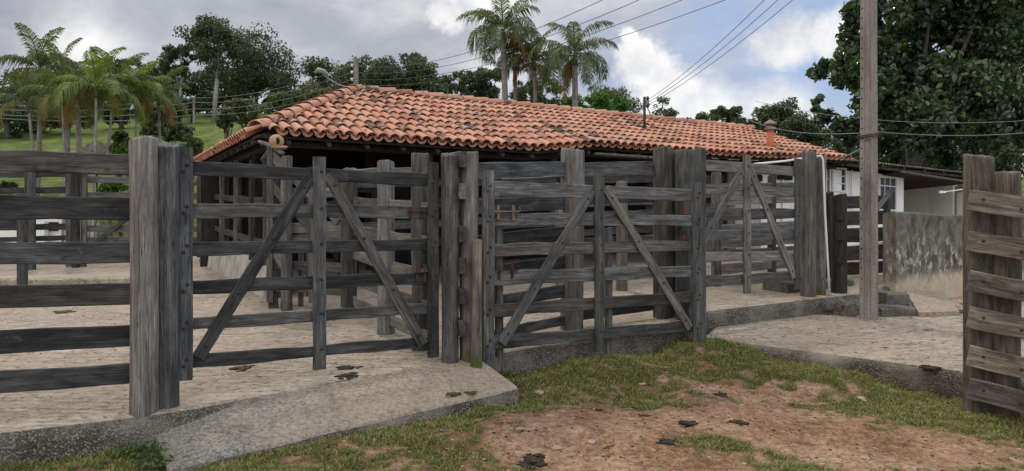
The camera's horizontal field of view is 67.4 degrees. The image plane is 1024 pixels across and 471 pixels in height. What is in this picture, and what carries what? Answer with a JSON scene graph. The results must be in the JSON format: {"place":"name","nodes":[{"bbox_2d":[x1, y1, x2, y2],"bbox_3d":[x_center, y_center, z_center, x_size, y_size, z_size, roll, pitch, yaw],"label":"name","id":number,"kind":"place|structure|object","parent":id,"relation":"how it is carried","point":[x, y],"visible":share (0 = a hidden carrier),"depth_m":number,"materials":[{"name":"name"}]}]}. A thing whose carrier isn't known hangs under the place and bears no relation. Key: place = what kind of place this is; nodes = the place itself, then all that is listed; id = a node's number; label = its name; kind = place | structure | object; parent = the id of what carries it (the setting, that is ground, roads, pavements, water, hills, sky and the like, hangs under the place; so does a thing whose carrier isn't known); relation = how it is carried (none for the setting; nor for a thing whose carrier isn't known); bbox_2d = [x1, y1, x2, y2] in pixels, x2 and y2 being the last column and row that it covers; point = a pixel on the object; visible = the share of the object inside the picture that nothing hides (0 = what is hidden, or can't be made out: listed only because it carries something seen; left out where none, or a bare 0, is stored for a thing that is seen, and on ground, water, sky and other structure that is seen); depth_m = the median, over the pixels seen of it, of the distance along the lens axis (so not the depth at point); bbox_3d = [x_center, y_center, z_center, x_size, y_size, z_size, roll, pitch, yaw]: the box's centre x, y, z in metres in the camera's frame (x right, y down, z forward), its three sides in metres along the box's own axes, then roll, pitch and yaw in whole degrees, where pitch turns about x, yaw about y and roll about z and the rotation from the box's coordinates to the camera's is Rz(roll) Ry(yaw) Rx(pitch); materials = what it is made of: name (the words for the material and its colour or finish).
{"place":"outdoors","nodes":[
{"label":"outdoors","id":0,"kind":"place"},
{"bbox_2d":[0,242,889,464],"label":"yard paving","id":1,"kind":"structure","parent":0,"point":[49,429],"depth_m":8.23,"materials":[{"name":"concrete"}]},
{"bbox_2d":[16,193,27,284],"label":"fence post","id":2,"kind":"object","parent":1,"relation":"on","point":[22,237],"visible":0.39,"depth_m":12.44,"materials":[{"name":"grey wood"}]},
{"bbox_2d":[27,172,35,269],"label":"fence post","id":3,"kind":"object","parent":1,"relation":"on","point":[31,183],"visible":0.32,"depth_m":16.13,"materials":[{"name":"grey wood"}]},
{"bbox_2d":[0,73,63,195],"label":"palm tree","id":4,"kind":"object","parent":1,"relation":"on","point":[30,97],"visible":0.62,"depth_m":22.87,"materials":[{"name":"green plant"}]},
{"bbox_2d":[14,68,94,241],"bbox_3d":[-12.978,-2.019,21.828,2.089,5.532,1.967,0,0,-18],"label":"palm tree","id":5,"kind":"object","parent":1,"relation":"on","point":[62,111],"visible":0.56,"depth_m":21.89,"materials":[{"name":"green plant"}]},
{"bbox_2d":[0,150,129,392],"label":"board fence","id":6,"kind":"object","parent":1,"relation":"on","point":[24,207],"visible":0.83,"depth_m":5.94,"materials":[{"name":"grey wood"}]},
{"bbox_2d":[0,274,129,284],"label":"concrete platform","id":7,"kind":"structure","parent":1,"relation":"on","point":[66,279],"depth_m":13.64,"materials":[{"name":"concrete"}]},
{"bbox_2d":[62,46,159,236],"bbox_3d":[-11.794,-2.310,22.633,2.418,6.064,2.508,0,0,21],"label":"palm tree","id":8,"kind":"object","parent":1,"relation":"on","point":[96,50],"visible":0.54,"depth_m":22.46,"materials":[{"name":"green plant"}]},
{"bbox_2d":[100,60,177,236],"bbox_3d":[-11.229,-2.303,22.872,2.224,6.004,2.237,0,0,0],"label":"palm tree","id":9,"kind":"object","parent":1,"relation":"on","point":[146,83],"visible":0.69,"depth_m":23.05,"materials":[{"name":"green plant"}]},
{"bbox_2d":[129,136,158,417],"bbox_3d":[-2.932,0.434,6.118,0.219,2.440,0.219,0,0,-30],"label":"fence post","id":10,"kind":"object","parent":1,"relation":"on","point":[144,278],"visible":0.88,"depth_m":6.03,"materials":[{"name":"grey wood"}]},
{"bbox_2d":[158,142,179,408],"bbox_3d":[-2.816,0.437,6.269,0.185,2.409,0.180,0,0,-8],"label":"fence post","id":11,"kind":"object","parent":1,"relation":"on","point":[169,231],"visible":0.7,"depth_m":6.19,"materials":[{"name":"grey wood"}]},
{"bbox_2d":[179,147,438,380],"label":"timber gate","id":12,"kind":"structure","parent":11,"relation":"attached to","point":[318,176],"depth_m":6.94,"materials":[{"name":"grey wood"}]},
{"bbox_2d":[207,254,266,297],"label":"trough wall","id":13,"kind":"structure","parent":1,"relation":"on","point":[231,266],"depth_m":14.12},
{"bbox_2d":[214,158,266,265],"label":"flank fence","id":14,"kind":"object","parent":13,"relation":"on","point":[223,197],"visible":0.39,"depth_m":14.24,"materials":[{"name":"grey wood"}]},
{"bbox_2d":[280,155,292,310],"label":"fence post","id":15,"kind":"object","parent":1,"relation":"on","point":[286,259],"visible":0.55,"depth_m":10.73,"materials":[{"name":"grey wood"}]},
{"bbox_2d":[266,147,342,306],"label":"chute gate","id":16,"kind":"structure","parent":15,"relation":"attached to","point":[334,229],"depth_m":10.84,"materials":[{"name":"grey wood"}]},
{"bbox_2d":[303,188,376,273],"bbox_3d":[-3.524,-0.190,15.428,0.160,2.537,4.556,0,0,-30],"label":"rail fence","id":17,"kind":"object","parent":1,"relation":"on","point":[336,256],"visible":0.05,"depth_m":14.19,"materials":[{"name":"grey wood"}]},
{"bbox_2d":[343,153,428,351],"bbox_3d":[-1.572,0.265,9.266,0.254,2.408,2.993,0,0,-29],"label":"rail fence","id":18,"kind":"object","parent":1,"relation":"on","point":[385,230],"visible":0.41,"depth_m":8.98,"materials":[{"name":"grey wood"}]},
{"bbox_2d":[495,226,503,371],"bbox_3d":[-0.132,0.766,7.981,0.096,1.768,0.092,0,0,-20],"label":"stake","id":19,"kind":"object","parent":1,"relation":"on","point":[499,354],"visible":0.47,"depth_m":7.94,"materials":[{"name":"grey wood"}]},
{"bbox_2d":[306,166,735,296],"bbox_3d":[0.815,-0.160,14.461,9.427,2.713,0.224,0,0,-30],"label":"rail fence","id":20,"kind":"object","parent":1,"relation":"on","point":[728,177],"visible":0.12,"depth_m":14.95,"materials":[{"name":"grey wood"}]},
{"bbox_2d":[560,148,583,330],"bbox_3d":[0.719,0.164,9.223,0.272,2.413,0.258,0,0,-30],"label":"fence post","id":21,"kind":"object","parent":1,"relation":"on","point":[573,159],"visible":0.52,"depth_m":9.11,"materials":[{"name":"grey wood"}]},
{"bbox_2d":[459,162,564,346],"bbox_3d":[0.119,0.141,8.629,0.041,2.057,1.880,0,0,44],"label":"rail fence","id":22,"kind":"object","parent":21,"relation":"attached to","point":[523,170],"visible":0.42,"depth_m":8.71,"materials":[{"name":"grey wood"}]},
{"bbox_2d":[583,161,653,319],"bbox_3d":[1.354,0.038,9.629,1.434,1.994,0.040,0,0,-30],"label":"rail fence","id":23,"kind":"object","parent":21,"relation":"attached to","point":[621,168],"visible":0.43,"depth_m":9.62,"materials":[{"name":"grey wood"}]},
{"bbox_2d":[494,181,652,295],"bbox_3d":[1.367,0.096,12.170,3.740,2.211,0.320,0,0,-21],"label":"rail fence","id":24,"kind":"object","parent":1,"relation":"on","point":[621,258],"visible":0.05,"depth_m":12.16,"materials":[{"name":"grey wood"}]},
{"bbox_2d":[605,227,612,355],"bbox_3d":[1.097,0.751,8.720,0.086,1.699,0.083,0,0,-20],"label":"stake","id":25,"kind":"object","parent":1,"relation":"on","point":[608,290],"visible":0.54,"depth_m":8.69,"materials":[{"name":"grey wood"}]},
{"bbox_2d":[653,146,673,318],"bbox_3d":[1.947,0.079,9.902,0.251,2.448,0.249,0,0,-30],"label":"fence post","id":26,"kind":"object","parent":1,"relation":"on","point":[663,166],"visible":0.6,"depth_m":9.81,"materials":[{"name":"grey wood"}]},
{"bbox_2d":[763,278,853,292],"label":"concrete kerb","id":27,"kind":"structure","parent":1,"relation":"on","point":[784,286],"depth_m":11.90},
{"bbox_2d":[0,112,1023,470],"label":"ground","id":28,"kind":"structure","parent":0,"point":[574,444],"depth_m":6.52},
{"bbox_2d":[0,92,42,138],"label":"broadleaf tree","id":29,"kind":"object","parent":28,"relation":"on","point":[16,132],"visible":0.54,"depth_m":55.97,"materials":[{"name":"green plant"}]},
{"bbox_2d":[0,171,64,241],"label":"rail fence","id":30,"kind":"object","parent":28,"relation":"on","point":[10,174],"visible":0.34,"depth_m":16.59,"materials":[{"name":"grey wood"}]},
{"bbox_2d":[0,22,81,195],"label":"palm tree","id":31,"kind":"object","parent":28,"relation":"on","point":[37,53],"visible":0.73,"depth_m":23.86,"materials":[{"name":"green plant"}]},
{"bbox_2d":[24,38,107,196],"bbox_3d":[-15.805,-3.569,27.064,2.604,6.874,2.720,0,0,0],"label":"palm tree","id":32,"kind":"object","parent":28,"relation":"on","point":[78,65],"visible":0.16,"depth_m":26.91,"materials":[{"name":"green plant"}]},
{"bbox_2d":[65,173,71,266],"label":"fence post","id":33,"kind":"object","parent":28,"relation":"on","point":[68,193],"visible":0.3,"depth_m":16.65,"materials":[{"name":"grey wood"}]},
{"bbox_2d":[72,174,80,267],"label":"fence post","id":34,"kind":"object","parent":28,"relation":"on","point":[76,230],"visible":0.41,"depth_m":16.48,"materials":[{"name":"grey wood"}]},
{"bbox_2d":[44,58,113,196],"bbox_3d":[-14.631,-2.938,25.977,2.578,6.159,2.612,0,0,32],"label":"palm tree","id":35,"kind":"object","parent":28,"relation":"on","point":[78,137],"visible":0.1,"depth_m":25.94,"materials":[{"name":"green plant"}]},
{"bbox_2d":[81,174,86,266],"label":"fence post","id":36,"kind":"object","parent":28,"relation":"on","point":[83,194],"visible":0.37,"depth_m":16.65,"materials":[{"name":"grey wood"}]},
{"bbox_2d":[87,174,199,256],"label":"pen gate","id":37,"kind":"structure","parent":36,"relation":"attached to","point":[117,227],"depth_m":16.97,"materials":[{"name":"grey wood"}]},
{"bbox_2d":[45,46,144,236],"bbox_3d":[-11.715,-2.268,21.407,2.538,6.091,2.296,0,0,0],"label":"palm tree","id":38,"kind":"object","parent":28,"relation":"on","point":[96,70],"visible":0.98,"depth_m":21.47,"materials":[{"name":"green plant"}]},
{"bbox_2d":[106,130,130,235],"bbox_3d":[-12.729,-1.450,25.118,1.186,3.926,1.284,0,0,0],"label":"shrub","id":39,"kind":"object","parent":28,"relation":"on","point":[119,137],"visible":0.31,"depth_m":24.75,"materials":[{"name":"green plant"}]},
{"bbox_2d":[98,89,156,128],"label":"broadleaf tree","id":40,"kind":"object","parent":28,"relation":"on","point":[106,114],"visible":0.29,"depth_m":65.79,"materials":[{"name":"green plant"}]},
{"bbox_2d":[107,442,168,460],"bbox_3d":[-2.780,1.602,5.697,0.456,0.124,0.277,0,0,0],"label":"weed","id":41,"kind":"object","parent":28,"relation":"on","point":[132,450],"visible":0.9,"depth_m":5.69,"materials":[{"name":"green plant"}]},
{"bbox_2d":[133,454,173,470],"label":"weed","id":42,"kind":"object","parent":28,"relation":"on","point":[160,462],"visible":0.94,"depth_m":5.51,"materials":[{"name":"green plant"}]},
{"bbox_2d":[139,102,172,137],"bbox_3d":[-12.537,-2.319,26.951,1.081,4.571,1.426,0,0,-38],"label":"shrub","id":43,"kind":"object","parent":28,"relation":"on","point":[151,128],"visible":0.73,"depth_m":26.59,"materials":[{"name":"green plant"}]},
{"bbox_2d":[128,63,184,102],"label":"broadleaf tree","id":44,"kind":"object","parent":28,"relation":"on","point":[156,72],"visible":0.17,"depth_m":80.52,"materials":[{"name":"green plant"}]},
{"bbox_2d":[125,66,189,142],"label":"palm tree","id":45,"kind":"object","parent":28,"relation":"on","point":[170,120],"visible":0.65,"depth_m":23.98,"materials":[{"name":"green plant"}]},
{"bbox_2d":[156,43,193,121],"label":"eucalyptus tree","id":46,"kind":"object","parent":28,"relation":"on","point":[171,53],"visible":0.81,"depth_m":75.29,"materials":[{"name":"green plant"}]},
{"bbox_2d":[162,120,194,144],"bbox_3d":[-13.229,-2.743,30.049,1.358,3.838,1.270,0,0,0],"label":"shrub","id":47,"kind":"object","parent":28,"relation":"on","point":[177,131],"visible":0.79,"depth_m":29.80,"materials":[{"name":"green plant"}]},
{"bbox_2d":[182,134,203,236],"bbox_3d":[-9.553,-1.122,22.953,0.721,3.834,0.582,0,0,36],"label":"shrub","id":48,"kind":"object","parent":28,"relation":"on","point":[196,144],"visible":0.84,"depth_m":22.84,"materials":[{"name":"green plant"}]},
{"bbox_2d":[172,12,250,121],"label":"eucalyptus tree","id":49,"kind":"object","parent":28,"relation":"on","point":[217,34],"visible":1,"depth_m":73.18,"materials":[{"name":"green plant"}]},
{"bbox_2d":[176,68,254,113],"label":"broadleaf tree","id":50,"kind":"object","parent":28,"relation":"on","point":[201,79],"visible":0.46,"depth_m":82.72,"materials":[{"name":"green plant"}]},
{"bbox_2d":[215,108,239,138],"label":"bushy tree","id":51,"kind":"object","parent":28,"relation":"on","point":[227,118],"visible":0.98,"depth_m":41.74,"materials":[{"name":"green plant"}]},
{"bbox_2d":[221,97,262,128],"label":"bushy tree","id":52,"kind":"object","parent":28,"relation":"on","point":[245,119],"visible":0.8,"depth_m":45.44,"materials":[{"name":"green plant"}]},
{"bbox_2d":[200,21,304,103],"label":"broadleaf tree","id":53,"kind":"object","parent":28,"relation":"on","point":[246,73],"visible":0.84,"depth_m":79.06,"materials":[{"name":"green plant"}]},
{"bbox_2d":[257,90,296,114],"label":"bushy tree","id":54,"kind":"object","parent":28,"relation":"on","point":[277,103],"visible":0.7,"depth_m":43.17,"materials":[{"name":"green plant"}]},
{"bbox_2d":[268,71,297,92],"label":"broadleaf tree","id":55,"kind":"object","parent":28,"relation":"on","point":[283,81],"visible":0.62,"depth_m":77.16,"materials":[{"name":"green plant"}]},
{"bbox_2d":[291,79,334,104],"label":"bushy tree","id":56,"kind":"object","parent":28,"relation":"on","point":[305,91],"visible":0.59,"depth_m":43.36,"materials":[{"name":"green plant"}]},
{"bbox_2d":[155,360,517,470],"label":"concrete ramp","id":57,"kind":"structure","parent":28,"relation":"on","point":[252,425],"depth_m":6.46,"materials":[{"name":"concrete"}]},
{"bbox_2d":[300,54,372,91],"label":"broadleaf tree","id":58,"kind":"object","parent":28,"relation":"on","point":[310,67],"visible":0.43,"depth_m":69.29,"materials":[{"name":"green plant"}]},
{"bbox_2d":[361,51,448,93],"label":"broadleaf tree","id":59,"kind":"object","parent":28,"relation":"on","point":[389,72],"visible":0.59,"depth_m":60.31,"materials":[{"name":"green plant"}]},
{"bbox_2d":[410,62,440,91],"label":"broadleaf tree","id":60,"kind":"object","parent":28,"relation":"on","point":[425,86],"visible":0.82,"depth_m":59.60,"materials":[{"name":"green plant"}]},
{"bbox_2d":[441,153,458,363],"bbox_3d":[-0.618,0.336,7.660,0.172,2.343,0.175,0,0,-30],"label":"fence post","id":61,"kind":"object","parent":28,"relation":"on","point":[449,241],"visible":0.81,"depth_m":7.58,"materials":[{"name":"grey wood"}]},
{"bbox_2d":[452,151,466,335],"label":"rail fence","id":62,"kind":"object","parent":61,"relation":"attached to","point":[462,292],"visible":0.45,"depth_m":7.58,"materials":[{"name":"wood"}]},
{"bbox_2d":[435,69,481,96],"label":"broadleaf tree","id":63,"kind":"object","parent":28,"relation":"on","point":[462,88],"visible":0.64,"depth_m":73.74,"materials":[{"name":"green plant"}]},
{"bbox_2d":[460,151,478,362],"bbox_3d":[-0.430,0.320,7.742,0.188,2.358,0.186,0,0,-30],"label":"fence post","id":64,"kind":"object","parent":28,"relation":"on","point":[469,204],"visible":0.57,"depth_m":7.66,"materials":[{"name":"grey wood"}]},
{"bbox_2d":[471,239,481,367],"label":"fence post","id":65,"kind":"object","parent":28,"relation":"on","point":[476,304],"visible":0.84,"depth_m":7.54,"materials":[{"name":"grey wood"}]},
{"bbox_2d":[467,66,501,98],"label":"broadleaf tree","id":66,"kind":"object","parent":28,"relation":"on","point":[489,90],"visible":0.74,"depth_m":74.71,"materials":[{"name":"green plant"}]},
{"bbox_2d":[456,0,540,99],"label":"palm tree","id":67,"kind":"object","parent":28,"relation":"on","point":[496,25],"visible":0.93,"depth_m":24.79,"materials":[{"name":"green plant"}]},
{"bbox_2d":[2,302,1023,470],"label":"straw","id":68,"kind":"object","parent":28,"relation":"on","point":[653,414],"visible":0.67,"depth_m":6.70,"materials":[{"name":"plant"}]},
{"bbox_2d":[193,84,853,297],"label":"tiled shed","id":69,"kind":"structure","parent":28,"relation":"on","point":[359,126],"depth_m":15.24,"materials":[{"name":"tile"}]},
{"bbox_2d":[516,453,548,469],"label":"cow dung","id":70,"kind":"object","parent":28,"relation":"on","point":[527,461],"visible":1,"depth_m":5.77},
{"bbox_2d":[508,79,564,105],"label":"broadleaf tree","id":71,"kind":"object","parent":28,"relation":"on","point":[523,91],"visible":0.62,"depth_m":69.54,"materials":[{"name":"green plant"}]},
{"bbox_2d":[506,26,568,102],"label":"palm tree","id":72,"kind":"object","parent":28,"relation":"on","point":[535,73],"visible":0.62,"depth_m":25.45,"materials":[{"name":"green plant"}]},
{"bbox_2d":[115,352,1018,470],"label":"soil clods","id":73,"kind":"object","parent":28,"relation":"on","point":[608,456],"visible":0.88,"depth_m":6.41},
{"bbox_2d":[526,20,618,106],"bbox_3d":[1.839,-3.075,24.062,2.817,7.522,2.386,0,0,0],"label":"palm tree","id":74,"kind":"object","parent":28,"relation":"on","point":[573,64],"visible":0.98,"depth_m":23.83,"materials":[{"name":"green plant"}]},
{"bbox_2d":[558,90,629,111],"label":"mango tree","id":75,"kind":"object","parent":28,"relation":"on","point":[602,100],"visible":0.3,"depth_m":40.92,"materials":[{"name":"green plant"}]},
{"bbox_2d":[594,84,641,112],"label":"broadleaf tree","id":76,"kind":"object","parent":28,"relation":"on","point":[633,105],"visible":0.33,"depth_m":59.44,"materials":[{"name":"green plant"}]},
{"bbox_2d":[639,96,679,117],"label":"broadleaf tree","id":77,"kind":"object","parent":28,"relation":"on","point":[670,112],"visible":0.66,"depth_m":51.74,"materials":[{"name":"green plant"}]},
{"bbox_2d":[307,351,1021,470],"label":"pebbles","id":78,"kind":"object","parent":28,"relation":"on","point":[581,455],"visible":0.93,"depth_m":6.38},
{"bbox_2d":[675,149,693,319],"bbox_3d":[2.193,0.112,9.749,0.224,2.399,0.222,0,0,-30],"label":"fence post","id":79,"kind":"object","parent":28,"relation":"on","point":[684,168],"visible":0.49,"depth_m":9.65,"materials":[{"name":"grey wood"}]},
{"bbox_2d":[694,146,705,339],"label":"fence post","id":80,"kind":"object","parent":28,"relation":"on","point":[699,164],"visible":0.56,"depth_m":9.38,"materials":[{"name":"grey wood"}]},
{"bbox_2d":[482,170,702,362],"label":"timber gate","id":81,"kind":"structure","parent":80,"relation":"attached to","point":[599,274],"depth_m":8.43,"materials":[{"name":"grey wood"}]},
{"bbox_2d":[695,105,742,122],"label":"broadleaf tree","id":82,"kind":"object","parent":28,"relation":"on","point":[721,112],"visible":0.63,"depth_m":93.91,"materials":[{"name":"green plant"}]},
{"bbox_2d":[751,97,799,134],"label":"broadleaf tree","id":83,"kind":"object","parent":28,"relation":"on","point":[777,114],"visible":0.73,"depth_m":79.05,"materials":[{"name":"green plant"}]},
{"bbox_2d":[776,111,830,147],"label":"broadleaf tree","id":84,"kind":"object","parent":28,"relation":"on","point":[801,122],"visible":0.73,"depth_m":37.62,"materials":[{"name":"green plant"}]},
{"bbox_2d":[790,158,962,245],"bbox_3d":[10.424,-0.436,23.158,10.100,3.272,5.020,0,0,-37],"label":"farmhouse","id":85,"kind":"object","parent":28,"relation":"on","point":[917,188],"visible":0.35,"depth_m":21.26,"materials":[{"name":"white paint"}]},
{"bbox_2d":[878,176,897,210],"bbox_3d":[9.946,-1.103,20.340,0.960,0.895,0.070,0,0,-37],"label":"window","id":86,"kind":"structure","parent":85,"relation":"in","point":[890,181],"depth_m":20.42,"materials":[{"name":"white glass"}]},
{"bbox_2d":[820,118,940,167],"bbox_3d":[14.372,-2.575,30.964,5.142,4.903,3.807,0,0,0],"label":"broadleaf tree","id":87,"kind":"object","parent":28,"relation":"on","point":[890,143],"visible":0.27,"depth_m":30.38,"materials":[{"name":"green plant"}]},
{"bbox_2d":[804,0,1023,169],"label":"magnolia tree","id":88,"kind":"object","parent":28,"relation":"on","point":[977,75],"visible":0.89,"depth_m":24.13,"materials":[{"name":"green plant"}]},
{"bbox_2d":[883,211,1023,296],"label":"garden wall","id":89,"kind":"structure","parent":28,"relation":"on","point":[922,251],"depth_m":12.42,"materials":[{"name":"concrete"}]},
{"bbox_2d":[951,114,1023,184],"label":"broadleaf tree","id":90,"kind":"object","parent":28,"relation":"on","point":[1010,157],"visible":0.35,"depth_m":32.33,"materials":[{"name":"green plant"}]},
{"bbox_2d":[963,154,1023,416],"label":"loading fence","id":91,"kind":"object","parent":28,"relation":"on","point":[993,287],"visible":0.9,"depth_m":7.19,"materials":[{"name":"grey wood"}]},
{"bbox_2d":[0,335,1023,470],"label":"grass","id":92,"kind":"structure","parent":0,"point":[98,459],"depth_m":7.19,"materials":[{"name":"plant"}]},
{"bbox_2d":[0,0,1023,176],"label":"sky","id":93,"kind":"structure","parent":0,"point":[770,65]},
{"bbox_2d":[706,296,1023,397],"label":"paving","id":94,"kind":"structure","parent":0,"point":[877,361],"depth_m":9.19,"materials":[{"name":"concrete"}]},
{"bbox_2d":[711,172,793,286],"bbox_3d":[4.349,-0.056,13.105,2.429,2.270,0.195,0,0,-26],"label":"rail fence","id":95,"kind":"object","parent":94,"relation":"on","point":[718,268],"visible":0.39,"depth_m":12.90,"materials":[{"name":"grey wood"}]},
{"bbox_2d":[800,151,816,296],"bbox_3d":[4.419,-0.053,11.453,0.220,2.413,0.219,0,0,-30],"label":"fence post","id":96,"kind":"object","parent":94,"relation":"on","point":[808,218],"visible":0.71,"depth_m":11.36,"materials":[{"name":"grey wood"}]},
{"bbox_2d":[706,155,800,293],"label":"timber gate","id":97,"kind":"structure","parent":96,"relation":"attached to","point":[747,170],"depth_m":10.83,"materials":[{"name":"grey wood"}]},
{"bbox_2d":[759,155,830,295],"bbox_3d":[4.149,-0.150,11.454,1.175,2.091,0.042,0,0,4],"label":"white conduit","id":98,"kind":"object","parent":96,"relation":"attached to","point":[825,219],"visible":0.93,"depth_m":11.41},
{"bbox_2d":[816,156,825,294],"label":"fence post","id":99,"kind":"object","parent":94,"relation":"on","point":[821,261],"visible":0.53,"depth_m":11.52,"materials":[{"name":"grey wood"}]},
{"bbox_2d":[831,193,846,293],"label":"fence post","id":100,"kind":"object","parent":94,"relation":"on","point":[838,243],"visible":0.81,"depth_m":11.66,"materials":[{"name":"grey wood"}]},
{"bbox_2d":[832,295,858,316],"bbox_3d":[4.870,1.092,11.156,0.461,0.445,0.420,0,0,-43],"label":"rubble block","id":101,"kind":"object","parent":94,"relation":"on","point":[847,306],"depth_m":11.03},
{"bbox_2d":[826,186,894,277],"bbox_3d":[6.088,0.069,13.410,1.509,1.857,0.330,0,0,-16],"label":"rail fence","id":102,"kind":"object","parent":94,"relation":"on","point":[853,217],"visible":0.37,"depth_m":13.51,"materials":[{"name":"wood"}]},
{"bbox_2d":[857,0,880,320],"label":"concrete pole","id":103,"kind":"object","parent":94,"relation":"on","point":[869,136],"visible":0.98,"depth_m":10.70,"materials":[{"name":"concrete"}]},
{"bbox_2d":[878,290,908,305],"bbox_3d":[5.700,1.183,11.748,0.360,0.656,0.639,0,0,-10],"label":"concrete step","id":104,"kind":"object","parent":94,"relation":"on","point":[893,297],"visible":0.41,"depth_m":11.45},
{"bbox_2d":[878,304,916,316],"bbox_3d":[5.460,1.278,11.168,0.560,0.515,0.518,0,0,-10],"label":"concrete step","id":105,"kind":"object","parent":94,"relation":"on","point":[889,310],"visible":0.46,"depth_m":10.93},
{"bbox_2d":[905,290,958,316],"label":"paving slab","id":106,"kind":"structure","parent":94,"relation":"on","point":[931,303],"depth_m":11.37,"materials":[{"name":"concrete"}]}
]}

